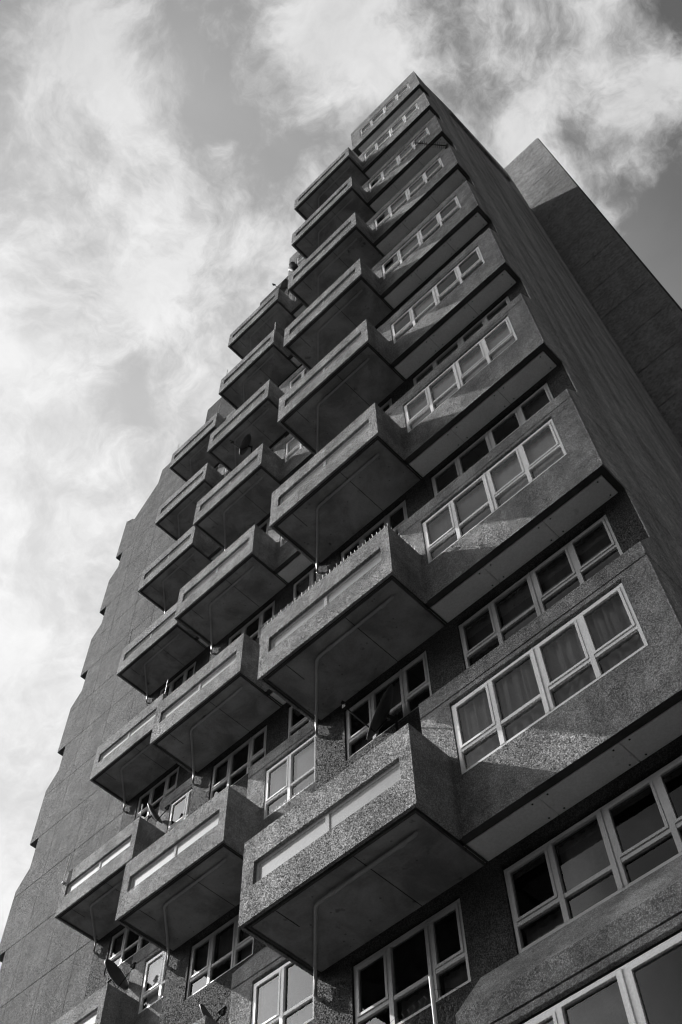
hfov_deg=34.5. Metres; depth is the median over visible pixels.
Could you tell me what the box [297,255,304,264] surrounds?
window
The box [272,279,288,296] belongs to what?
satellite dish
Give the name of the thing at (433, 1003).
pole
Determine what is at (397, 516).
window
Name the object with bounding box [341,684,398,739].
satellite dish
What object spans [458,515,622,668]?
window
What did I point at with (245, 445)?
satellite dish
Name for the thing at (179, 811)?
window
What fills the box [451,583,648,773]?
window
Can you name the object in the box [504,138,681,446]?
stair tower
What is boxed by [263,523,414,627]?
bird spikes
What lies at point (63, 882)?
pole
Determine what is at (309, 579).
window
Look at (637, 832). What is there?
window
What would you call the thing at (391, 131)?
window
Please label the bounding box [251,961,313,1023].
window
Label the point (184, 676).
window
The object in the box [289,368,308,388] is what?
window
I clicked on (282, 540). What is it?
window
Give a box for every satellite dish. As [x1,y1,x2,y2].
[105,959,136,989]
[147,803,169,822]
[197,1004,226,1021]
[230,434,252,454]
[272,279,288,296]
[288,261,297,271]
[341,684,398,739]
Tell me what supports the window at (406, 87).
in the apartment tower at (440, 377)
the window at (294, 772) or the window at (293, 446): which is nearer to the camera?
the window at (294, 772)
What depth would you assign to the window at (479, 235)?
31.21 m
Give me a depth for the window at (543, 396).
22.23 m
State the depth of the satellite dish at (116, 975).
26.30 m
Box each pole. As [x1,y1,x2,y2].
[61,856,70,883]
[428,975,437,1023]
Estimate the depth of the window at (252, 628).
30.87 m
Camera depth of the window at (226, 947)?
21.64 m
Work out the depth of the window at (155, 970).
25.76 m
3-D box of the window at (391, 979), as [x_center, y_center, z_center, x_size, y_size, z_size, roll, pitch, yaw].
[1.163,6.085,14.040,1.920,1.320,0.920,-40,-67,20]
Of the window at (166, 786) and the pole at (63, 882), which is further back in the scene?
the window at (166, 786)
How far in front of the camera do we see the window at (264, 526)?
35.34 m
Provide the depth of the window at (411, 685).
18.73 m
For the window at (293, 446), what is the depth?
36.24 m
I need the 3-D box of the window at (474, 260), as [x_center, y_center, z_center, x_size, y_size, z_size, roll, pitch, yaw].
[2.632,-5.426,28.380,3.090,1.480,0.570,-40,-67,20]
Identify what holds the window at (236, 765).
in the apartment tower at (440, 377)
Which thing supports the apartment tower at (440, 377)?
on the ground
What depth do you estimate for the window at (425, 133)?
41.99 m
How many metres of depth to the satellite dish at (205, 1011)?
18.44 m
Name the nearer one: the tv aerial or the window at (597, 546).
the window at (597, 546)
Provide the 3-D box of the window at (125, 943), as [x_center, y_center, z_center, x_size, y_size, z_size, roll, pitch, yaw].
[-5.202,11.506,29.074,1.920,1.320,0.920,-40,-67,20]
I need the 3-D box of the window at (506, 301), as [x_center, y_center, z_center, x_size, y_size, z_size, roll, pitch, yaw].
[3.203,-3.669,26.432,3.090,1.330,0.920,-40,-67,20]
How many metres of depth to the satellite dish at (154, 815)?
30.43 m
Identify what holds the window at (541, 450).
in the apartment tower at (440, 377)
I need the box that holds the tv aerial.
[413,141,447,148]
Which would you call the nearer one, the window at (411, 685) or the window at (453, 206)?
the window at (411, 685)
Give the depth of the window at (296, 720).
25.40 m
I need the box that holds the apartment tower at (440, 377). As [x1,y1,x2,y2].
[0,71,681,1023]
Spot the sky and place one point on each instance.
(157, 156)
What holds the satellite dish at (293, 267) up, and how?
hanging from the apartment tower at (440, 377)
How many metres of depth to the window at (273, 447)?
39.61 m
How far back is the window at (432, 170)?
37.49 m
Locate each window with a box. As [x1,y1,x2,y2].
[105,927,149,974]
[135,767,178,819]
[138,951,166,1013]
[160,662,195,695]
[167,789,191,831]
[186,914,253,998]
[210,725,266,798]
[228,601,274,645]
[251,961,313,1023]
[259,517,269,534]
[264,735,314,818]
[271,437,284,451]
[280,537,286,546]
[285,438,302,461]
[288,706,309,737]
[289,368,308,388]
[293,567,315,599]
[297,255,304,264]
[341,500,407,562]
[346,651,431,758]
[353,897,470,1023]
[360,83,409,140]
[364,103,424,167]
[369,128,429,192]
[374,158,451,233]
[381,399,391,411]
[382,196,471,288]
[391,247,496,356]
[400,235,479,307]
[404,317,517,432]
[413,296,509,385]
[422,418,566,563]
[431,383,553,496]
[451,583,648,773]
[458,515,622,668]
[503,754,681,953]
[518,928,681,1023]
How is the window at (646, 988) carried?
in the apartment tower at (440, 377)
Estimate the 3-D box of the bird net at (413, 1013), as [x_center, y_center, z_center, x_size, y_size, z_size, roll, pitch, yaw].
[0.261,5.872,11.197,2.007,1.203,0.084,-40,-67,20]
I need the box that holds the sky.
[0,0,681,968]

